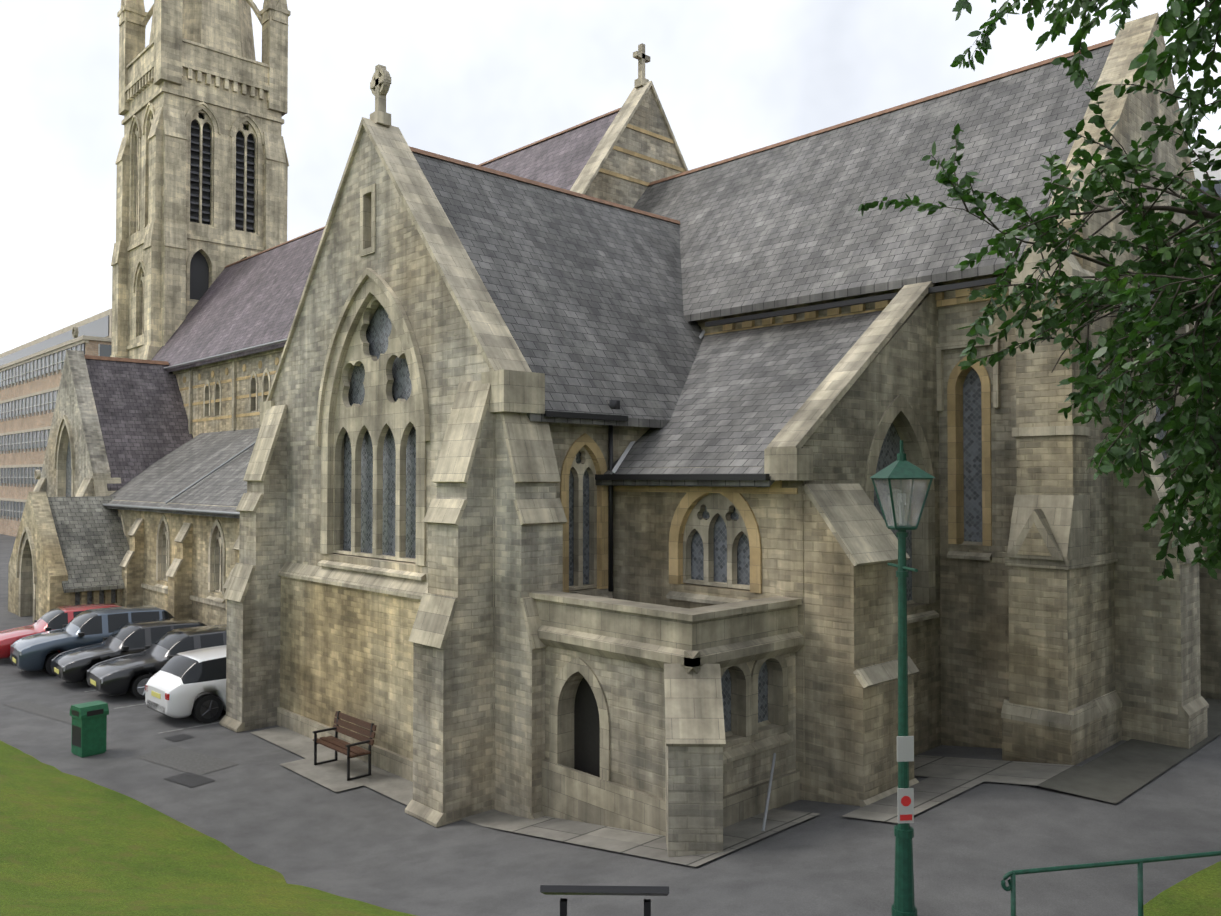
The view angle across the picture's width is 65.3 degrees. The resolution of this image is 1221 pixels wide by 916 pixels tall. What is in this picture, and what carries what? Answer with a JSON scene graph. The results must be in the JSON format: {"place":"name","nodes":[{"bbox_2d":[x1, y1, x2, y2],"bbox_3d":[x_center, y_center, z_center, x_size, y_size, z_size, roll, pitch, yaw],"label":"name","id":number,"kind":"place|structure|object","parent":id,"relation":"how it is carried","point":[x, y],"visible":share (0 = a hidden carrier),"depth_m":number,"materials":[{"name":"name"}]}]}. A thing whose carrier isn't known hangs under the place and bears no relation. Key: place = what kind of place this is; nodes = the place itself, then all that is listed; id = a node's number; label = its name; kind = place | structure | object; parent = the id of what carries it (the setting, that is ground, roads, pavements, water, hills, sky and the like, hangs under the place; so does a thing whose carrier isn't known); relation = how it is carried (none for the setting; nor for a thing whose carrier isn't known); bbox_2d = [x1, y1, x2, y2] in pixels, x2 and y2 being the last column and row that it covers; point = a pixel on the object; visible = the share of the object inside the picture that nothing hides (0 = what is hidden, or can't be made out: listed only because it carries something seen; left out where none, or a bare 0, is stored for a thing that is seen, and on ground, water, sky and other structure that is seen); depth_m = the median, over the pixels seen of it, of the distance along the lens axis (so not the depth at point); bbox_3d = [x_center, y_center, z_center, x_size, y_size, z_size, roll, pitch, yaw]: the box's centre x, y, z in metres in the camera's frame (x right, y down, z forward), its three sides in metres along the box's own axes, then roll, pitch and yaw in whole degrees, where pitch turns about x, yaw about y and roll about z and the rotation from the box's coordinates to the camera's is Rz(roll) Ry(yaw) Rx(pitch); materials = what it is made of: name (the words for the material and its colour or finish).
{"place":"outdoors","nodes":[
{"label":"outdoors","id":0,"kind":"place"},
{"bbox_2d":[0,309,111,517],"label":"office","id":1,"kind":"structure","parent":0,"point":[99,327],"depth_m":86.69,"materials":[{"name":"white concrete"}]},
{"bbox_2d":[117,509,239,625],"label":"aisle wall","id":2,"kind":"structure","parent":0,"point":[207,614],"depth_m":33.40,"materials":[{"name":"beige stone"}]},
{"bbox_2d":[161,525,167,580],"bbox_3d":[-16.585,3.445,35.762,0.140,2.307,1.080,1,-2,-44],"label":"aisle tracery","id":3,"kind":"object","parent":2,"relation":"attached to","point":[164,567],"visible":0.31,"depth_m":36.05,"materials":[{"name":"stone"}]},
{"bbox_2d":[116,500,238,608],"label":"aisle dressings","id":4,"kind":"structure","parent":2,"relation":"attached to","point":[173,567],"depth_m":33.46,"materials":[{"name":"beige stone"}]},
{"bbox_2d":[122,520,238,623],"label":"buttresses","id":5,"kind":"structure","parent":2,"relation":"attached to","point":[179,593],"depth_m":33.54,"materials":[{"name":"beige stone"}]},
{"bbox_2d":[107,428,259,518],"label":"roof","id":6,"kind":"structure","parent":2,"relation":"on","point":[164,479],"depth_m":37.74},
{"bbox_2d":[214,529,221,592],"bbox_3d":[-13.062,3.371,32.075,0.140,2.307,1.080,1,-2,-44],"label":"aisle tracery","id":7,"kind":"object","parent":2,"relation":"attached to","point":[218,577],"visible":0.29,"depth_m":32.36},
{"bbox_2d":[0,740,416,915],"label":"bank grass","id":8,"kind":"structure","parent":0,"point":[71,845],"depth_m":12.64,"materials":[{"name":"green plant"}]},
{"bbox_2d":[0,534,1220,915],"bbox_3d":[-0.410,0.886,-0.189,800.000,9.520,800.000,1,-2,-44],"label":"ground","id":9,"kind":"structure","parent":0,"point":[262,806],"depth_m":13.04,"materials":[{"name":"grey asphalt"}]},
{"bbox_2d":[16,470,40,622],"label":"porch dressings","id":10,"kind":"structure","parent":9,"relation":"on","point":[26,570],"depth_m":38.61,"materials":[{"name":"beige stone"}]},
{"bbox_2d":[8,492,67,619],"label":"porch wall","id":11,"kind":"structure","parent":9,"relation":"on","point":[38,521],"depth_m":36.82,"materials":[{"name":"stone"}]},
{"bbox_2d":[0,340,111,536],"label":"wall band","id":12,"kind":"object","parent":9,"relation":"on","point":[9,527],"depth_m":88.67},
{"bbox_2d":[0,344,99,520],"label":"windows","id":13,"kind":"structure","parent":12,"relation":"attached to","point":[32,441],"depth_m":88.22,"materials":[{"name":"grey glass"}]},
{"bbox_2d":[0,604,120,658],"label":"red car","id":14,"kind":"object","parent":9,"relation":"on","point":[56,618],"visible":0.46,"depth_m":29.68,"materials":[{"name":"red paint"}]},
{"bbox_2d":[41,350,110,496],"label":"transept wall","id":15,"kind":"structure","parent":9,"relation":"on","point":[75,404],"depth_m":43.04,"materials":[{"name":"stone"}]},
{"bbox_2d":[40,479,94,496],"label":"transept buttresses","id":16,"kind":"structure","parent":15,"relation":"attached to","point":[88,492],"depth_m":40.84,"materials":[{"name":"beige stone"}]},
{"bbox_2d":[66,440,70,496],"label":"window","id":17,"kind":"structure","parent":15,"relation":"in","point":[68,476],"depth_m":44.70,"materials":[{"name":"grey glass"}]},
{"bbox_2d":[85,359,192,490],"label":"roof","id":18,"kind":"structure","parent":15,"relation":"on","point":[142,415],"depth_m":44.29,"materials":[{"name":"grey tile"}]},
{"bbox_2d":[33,327,120,496],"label":"transept dressings","id":19,"kind":"structure","parent":9,"relation":"on","point":[64,435],"depth_m":44.31,"materials":[{"name":"beige stone"}]},
{"bbox_2d":[70,700,108,757],"bbox_3d":[-10.674,5.543,19.509,0.545,1.000,0.545,-1,-1,38],"label":"litter bin","id":20,"kind":"object","parent":9,"relation":"on","point":[89,730],"visible":1,"depth_m":19.35,"materials":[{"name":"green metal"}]},
{"bbox_2d":[10,605,173,675],"bbox_3d":[-15.311,5.400,28.640,4.474,1.641,2.140,1,-2,-41],"label":"blue car","id":21,"kind":"object","parent":9,"relation":"on","point":[37,652],"visible":0.44,"depth_m":27.73,"materials":[{"name":"blue paint"}]},
{"bbox_2d":[68,589,121,606],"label":"porch wall","id":22,"kind":"structure","parent":9,"relation":"on","point":[95,597],"depth_m":36.61,"materials":[{"name":"stone"}]},
{"bbox_2d":[47,496,129,592],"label":"porch roof","id":23,"kind":"structure","parent":22,"relation":"on","point":[93,542],"depth_m":37.78,"materials":[{"name":"tile"}]},
{"bbox_2d":[75,589,115,604],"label":"windows","id":24,"kind":"structure","parent":22,"relation":"attached to","point":[89,597],"depth_m":36.86,"materials":[{"name":"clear glass"}]},
{"bbox_2d":[5,701,237,774],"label":"asphalt patches","id":25,"kind":"object","parent":9,"relation":"on","point":[183,759],"visible":0.8,"depth_m":19.18,"materials":[{"name":"grey asphalt"}]},
{"bbox_2d":[51,618,206,682],"bbox_3d":[-13.329,5.450,27.144,4.324,1.481,2.080,1,-2,-42],"label":"black car","id":26,"kind":"object","parent":9,"relation":"on","point":[74,665],"visible":0.52,"depth_m":26.30,"materials":[{"name":"black paint"}]},
{"bbox_2d":[84,690,218,732],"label":"bay lines","id":27,"kind":"object","parent":9,"relation":"on","point":[165,731],"visible":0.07,"depth_m":21.74,"materials":[{"name":"white paint"}]},
{"bbox_2d":[87,624,226,698],"bbox_3d":[-11.379,5.419,25.827,4.774,1.491,2.100,1,-2,-42],"label":"black car","id":28,"kind":"object","parent":9,"relation":"on","point":[134,672],"visible":0.46,"depth_m":24.73,"materials":[{"name":"black paint"}]},
{"bbox_2d":[145,645,226,722],"bbox_3d":[-8.958,5.376,23.438,2.070,1.481,4.284,-1,-2,44],"label":"white car","id":29,"kind":"object","parent":9,"relation":"on","point":[176,685],"visible":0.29,"depth_m":21.94,"materials":[{"name":"white paint"}]},
{"bbox_2d":[164,734,214,786],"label":"drain covers","id":30,"kind":"object","parent":9,"relation":"on","point":[188,779],"visible":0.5,"depth_m":17.83,"materials":[{"name":"grey metal"}]},
{"bbox_2d":[124,68,281,358],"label":"trim","id":31,"kind":"structure","parent":9,"relation":"on","point":[223,255],"depth_m":53.62,"materials":[{"name":"beige stone"}]},
{"bbox_2d":[110,0,290,359],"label":"tower dressings","id":32,"kind":"structure","parent":31,"relation":"attached to","point":[210,38],"depth_m":53.69,"materials":[{"name":"beige stone"}]},
{"bbox_2d":[133,125,138,233],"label":"window frame","id":33,"kind":"object","parent":32,"relation":"attached to","point":[135,198],"visible":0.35,"depth_m":55.05,"materials":[{"name":"stone"}]},
{"bbox_2d":[138,269,143,335],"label":"tower tracery","id":34,"kind":"object","parent":32,"relation":"attached to","point":[141,281],"visible":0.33,"depth_m":54.08,"materials":[{"name":"stone"}]},
{"bbox_2d":[147,113,152,224],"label":"window frame","id":35,"kind":"object","parent":32,"relation":"attached to","point":[151,120],"visible":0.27,"depth_m":53.24,"materials":[{"name":"stone"}]},
{"bbox_2d":[190,110,212,226],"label":"window tracery","id":36,"kind":"object","parent":32,"relation":"attached to","point":[201,121],"visible":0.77,"depth_m":52.80,"materials":[{"name":"stone"}]},
{"bbox_2d":[235,121,256,233],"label":"window tracery","id":37,"kind":"object","parent":32,"relation":"attached to","point":[245,133],"visible":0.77,"depth_m":54.53,"materials":[{"name":"stone"}]},
{"bbox_2d":[190,113,253,299],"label":"tower window openings","id":38,"kind":"object","parent":31,"relation":"attached to","point":[199,277],"visible":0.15,"depth_m":53.28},
{"bbox_2d":[190,119,254,229],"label":"louvers","id":39,"kind":"object","parent":31,"relation":"attached to","point":[208,190],"visible":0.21,"depth_m":53.35,"materials":[{"name":"grey wood"}]},
{"bbox_2d":[176,352,281,437],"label":"nave wall","id":40,"kind":"structure","parent":9,"relation":"on","point":[242,405],"depth_m":42.30,"materials":[{"name":"stone"}]},
{"bbox_2d":[173,43,687,433],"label":"nave dressings","id":41,"kind":"structure","parent":40,"relation":"on","point":[643,85],"depth_m":29.77,"materials":[{"name":"beige stone"}]},
{"bbox_2d":[152,111,618,372],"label":"roof","id":42,"kind":"structure","parent":41,"relation":"attached to","point":[251,302],"depth_m":43.26,"materials":[{"name":"tile"}]},
{"bbox_2d":[84,38,1114,364],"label":"ridge tiles","id":43,"kind":"object","parent":42,"relation":"attached to","point":[598,200],"visible":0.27,"depth_m":24.17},
{"bbox_2d":[103,282,1010,591],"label":"downpipes","id":44,"kind":"object","parent":41,"relation":"attached to","point":[227,461],"depth_m":30.15,"materials":[{"name":"black metal"}]},
{"bbox_2d":[179,124,684,421],"bbox_3d":[-10.862,-5.823,40.532,6.410,8.070,32.880,1,-2,-44],"label":"nave ironstone","id":45,"kind":"object","parent":40,"relation":"attached to","point":[641,156],"visible":0.29,"depth_m":38.62,"materials":[{"name":"brown stone"}]},
{"bbox_2d":[280,759,362,791],"bbox_3d":[-5.492,5.983,18.023,0.550,0.001,2.300,1,-2,-44],"label":"paving slab","id":46,"kind":"object","parent":9,"relation":"on","point":[324,777],"visible":0.97,"depth_m":17.96,"materials":[{"name":"stone"}]},
{"bbox_2d":[250,726,412,804],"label":"pavement","id":47,"kind":"structure","parent":9,"relation":"on","point":[390,785],"depth_m":18.64,"materials":[{"name":"grey concrete"}]},
{"bbox_2d":[313,711,376,780],"bbox_3d":[-5.139,5.503,18.301,0.570,0.960,1.550,1,-2,-44],"label":"bench","id":48,"kind":"object","parent":47,"relation":"on","point":[349,750],"visible":1,"depth_m":18.32,"materials":[{"name":"brown wood"}]},
{"bbox_2d":[280,576,420,759],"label":"wall","id":49,"kind":"structure","parent":9,"relation":"on","point":[347,651],"depth_m":19.48,"materials":[{"name":"beige stone"}]},
{"bbox_2d":[271,128,494,808],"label":"transept wall","id":50,"kind":"structure","parent":9,"relation":"on","point":[400,262],"depth_m":19.57,"materials":[{"name":"beige stone"}]},
{"bbox_2d":[333,296,415,562],"bbox_3d":[-4.725,-0.680,19.374,0.140,5.398,3.530,1,-2,-44],"label":"window tracery","id":51,"kind":"object","parent":50,"relation":"attached to","point":[378,412],"visible":0.83,"depth_m":19.36,"materials":[{"name":"beige stone"}]},
{"bbox_2d":[219,64,609,826],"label":"transept dressings","id":52,"kind":"structure","parent":50,"relation":"attached to","point":[509,386],"depth_m":17.96,"materials":[{"name":"beige stone"}]},
{"bbox_2d":[343,305,588,585],"bbox_3d":[-3.356,-0.446,18.901,1.238,5.851,6.019,2,-3,-64],"label":"window glass","id":53,"kind":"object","parent":50,"relation":"in","point":[378,330],"depth_m":19.42,"materials":[{"name":"grey glass"}]},
{"bbox_2d":[226,404,562,827],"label":"buttresses","id":54,"kind":"structure","parent":9,"relation":"on","point":[453,729],"depth_m":16.00,"materials":[{"name":"beige stone"}]},
{"bbox_2d":[548,422,650,597],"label":"transept wall","id":55,"kind":"structure","parent":9,"relation":"on","point":[564,436],"depth_m":17.84,"materials":[{"name":"beige stone"}]},
{"bbox_2d":[412,152,703,427],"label":"roof","id":56,"kind":"structure","parent":55,"relation":"on","point":[586,295],"depth_m":20.20,"materials":[{"name":"grey tile"}]},
{"bbox_2d":[569,447,596,589],"bbox_3d":[-0.602,1.083,17.773,0.850,2.707,0.140,1,-2,-44],"label":"window tracery","id":57,"kind":"object","parent":55,"relation":"attached to","point":[582,466],"visible":0.6,"depth_m":17.77,"materials":[{"name":"beige stone"}]},
{"bbox_2d":[560,433,607,592],"bbox_3d":[-0.579,1.000,17.751,1.180,2.912,0.345,1,-2,-44],"label":"window surround","id":58,"kind":"object","parent":55,"relation":"attached to","point":[588,443],"visible":0.52,"depth_m":17.87,"materials":[{"name":"beige stone"}]},
{"bbox_2d":[461,809,738,866],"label":"pavement","id":59,"kind":"structure","parent":9,"relation":"on","point":[641,844],"depth_m":14.01,"materials":[{"name":"stone"}]},
{"bbox_2d":[540,885,668,915],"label":"info board","id":60,"kind":"object","parent":9,"relation":"on","point":[605,890],"visible":1,"depth_m":6.65,"materials":[{"name":"black metal"}]},
{"bbox_2d":[585,88,682,207],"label":"nave wall","id":61,"kind":"structure","parent":9,"relation":"on","point":[647,115],"depth_m":29.09,"materials":[{"name":"stone"}]},
{"bbox_2d":[529,590,803,835],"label":"vestry dressings","id":62,"kind":"structure","parent":9,"relation":"on","point":[695,654],"depth_m":14.29,"materials":[{"name":"beige stone"}]},
{"bbox_2d":[545,646,795,798],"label":"porch wall","id":63,"kind":"structure","parent":9,"relation":"on","point":[634,694],"depth_m":14.27,"materials":[{"name":"stone"}]},
{"bbox_2d":[574,677,599,776],"bbox_3d":[-0.247,4.611,15.246,0.001,2.492,1.000,1,-2,-44],"label":"doorway","id":64,"kind":"structure","parent":63,"relation":"in","point":[586,738],"depth_m":15.40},
{"bbox_2d":[721,662,767,731],"bbox_3d":[1.916,3.595,14.429,1.530,1.090,0.001,1,-2,-44],"label":"window glass","id":65,"kind":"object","parent":63,"relation":"in","point":[762,692],"depth_m":14.79,"materials":[{"name":"grey glass"}]},
{"bbox_2d":[665,729,722,856],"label":"vestry buttresses","id":66,"kind":"structure","parent":9,"relation":"on","point":[694,798],"depth_m":12.54,"materials":[{"name":"grey stone"}]},
{"bbox_2d":[613,486,779,608],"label":"chapel wall","id":67,"kind":"structure","parent":9,"relation":"on","point":[642,521],"depth_m":17.30,"materials":[{"name":"beige stone"}]},
{"bbox_2d":[613,480,797,593],"bbox_3d":[1.591,1.260,16.690,0.400,1.950,4.250,1,-2,-44],"label":"window surround","id":68,"kind":"object","parent":67,"relation":"attached to","point":[692,498],"visible":0.56,"depth_m":16.41,"materials":[{"name":"beige stone"}]},
{"bbox_2d":[683,493,749,589],"bbox_3d":[1.894,1.376,16.458,0.140,1.668,1.630,1,-2,-44],"label":"window tracery","id":69,"kind":"object","parent":67,"relation":"in","point":[716,505],"visible":0.75,"depth_m":16.56,"materials":[{"name":"beige stone"}]},
{"bbox_2d":[691,423,911,600],"bbox_3d":[3.663,0.916,16.860,4.324,3.545,1.343,0,-1,-11],"label":"window glass","id":70,"kind":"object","parent":69,"relation":"in","point":[890,449],"depth_m":16.95,"materials":[{"name":"grey glass"}]},
{"bbox_2d":[596,310,882,486],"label":"roof","id":71,"kind":"structure","parent":67,"relation":"on","point":[745,395],"depth_m":18.14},
{"bbox_2d":[723,808,818,847],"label":"pavement","id":72,"kind":"structure","parent":9,"relation":"on","point":[742,833],"depth_m":13.57,"materials":[{"name":"stone"}]},
{"bbox_2d":[762,753,775,830],"bbox_3d":[2.314,4.853,13.892,0.044,0.762,1.277,0,-1,17],"label":"leaning pipe","id":73,"kind":"object","parent":72,"relation":"on","point":[768,793],"visible":0.89,"depth_m":13.85,"materials":[{"name":"grey metal"}]},
{"bbox_2d":[666,281,938,806],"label":"chapel dressings","id":74,"kind":"structure","parent":9,"relation":"on","point":[854,520],"depth_m":15.87,"materials":[{"name":"beige stone"}]},
{"bbox_2d":[610,329,704,473],"bbox_3d":[1.123,-1.357,20.078,0.100,3.465,5.142,-1,-1,25],"label":"valley flashing","id":75,"kind":"object","parent":74,"relation":"on","point":[621,459],"visible":0.33,"depth_m":18.19,"materials":[{"name":"grey metal"}]},
{"bbox_2d":[544,277,1010,479],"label":"black gutters","id":76,"kind":"object","parent":74,"relation":"attached to","point":[945,288],"visible":0.81,"depth_m":17.42,"materials":[{"name":"black metal"}]},
{"bbox_2d":[696,271,1016,748],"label":"wall","id":77,"kind":"structure","parent":9,"relation":"on","point":[974,629],"depth_m":17.52,"materials":[{"name":"stone"}]},
{"bbox_2d":[704,284,1008,545],"bbox_3d":[3.073,-0.743,21.543,0.410,4.850,14.440,1,-2,-44],"label":"chancel ironstone","id":78,"kind":"object","parent":77,"relation":"attached to","point":[957,377],"visible":0.5,"depth_m":17.84,"materials":[{"name":"brown stone"}]},
{"bbox_2d":[633,44,1112,321],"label":"roof","id":79,"kind":"structure","parent":77,"relation":"on","point":[788,224],"depth_m":21.08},
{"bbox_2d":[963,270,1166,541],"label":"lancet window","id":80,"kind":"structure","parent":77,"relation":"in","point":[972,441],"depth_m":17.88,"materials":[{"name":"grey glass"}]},
{"bbox_2d":[803,489,913,805],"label":"chapel buttresses","id":81,"kind":"structure","parent":9,"relation":"on","point":[850,721],"depth_m":14.62,"materials":[{"name":"beige stone"}]},
{"bbox_2d":[779,285,940,799],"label":"chapel wall","id":82,"kind":"structure","parent":9,"relation":"on","point":[840,439],"depth_m":16.81,"materials":[{"name":"stone"}]},
{"bbox_2d":[870,440,934,915],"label":"lamp post","id":83,"kind":"object","parent":9,"relation":"on","point":[901,467],"visible":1,"depth_m":9.96,"materials":[{"name":"green metal"}]},
{"bbox_2d":[843,777,983,822],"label":"pavement","id":84,"kind":"structure","parent":9,"relation":"on","point":[929,792],"depth_m":14.16,"materials":[{"name":"stone"}]},
{"bbox_2d":[914,755,1148,803],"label":"pavement","id":85,"kind":"structure","parent":9,"relation":"on","point":[1096,784],"depth_m":14.92,"materials":[{"name":"stone"}]},
{"bbox_2d":[858,0,1220,580],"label":"tree","id":86,"kind":"object","parent":9,"relation":"on","point":[1194,435],"visible":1,"depth_m":9.33,"materials":[{"name":"green plant"}]},
{"bbox_2d":[936,203,1208,730],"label":"chancel dressings","id":87,"kind":"structure","parent":9,"relation":"on","point":[1062,523],"depth_m":16.07,"materials":[{"name":"beige stone"}]},
{"bbox_2d":[1001,851,1220,915],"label":"handrail","id":88,"kind":"object","parent":9,"relation":"on","point":[1012,874],"visible":1,"depth_m":8.98,"materials":[{"name":"green metal"}]},
{"bbox_2d":[1002,293,1220,764],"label":"chancel buttresses","id":89,"kind":"structure","parent":9,"relation":"on","point":[1167,646],"depth_m":16.25,"materials":[{"name":"beige stone"}]},
{"bbox_2d":[1049,13,1214,699],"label":"chancel wall","id":90,"kind":"structure","parent":9,"relation":"on","point":[1135,112],"depth_m":17.43,"materials":[{"name":"stone"}]},
{"bbox_2d":[1081,698,1220,780],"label":"pavement","id":91,"kind":"structure","parent":9,"relation":"on","point":[1143,760],"depth_m":15.75,"materials":[{"name":"stone"}]},
{"bbox_2d":[1191,145,1220,221],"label":"white flats","id":92,"kind":"structure","parent":9,"relation":"on","point":[1198,173],"depth_m":55.73,"materials":[{"name":"white paint"}]},
{"bbox_2d":[1199,179,1220,260],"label":"flats windows","id":93,"kind":"structure","parent":92,"relation":"attached to","point":[1217,187],"depth_m":55.38,"materials":[{"name":"grey glass"}]},
{"bbox_2d":[0,0,1220,353],"label":"sky","id":94,"kind":"structure","parent":0,"point":[476,82],"materials":[{"name":"white"}]},
{"bbox_2d":[1143,861,1220,915],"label":"grass","id":95,"kind":"structure","parent":0,"point":[1198,893],"depth_m":10.34,"materials":[{"name":"green plant"}]}
]}

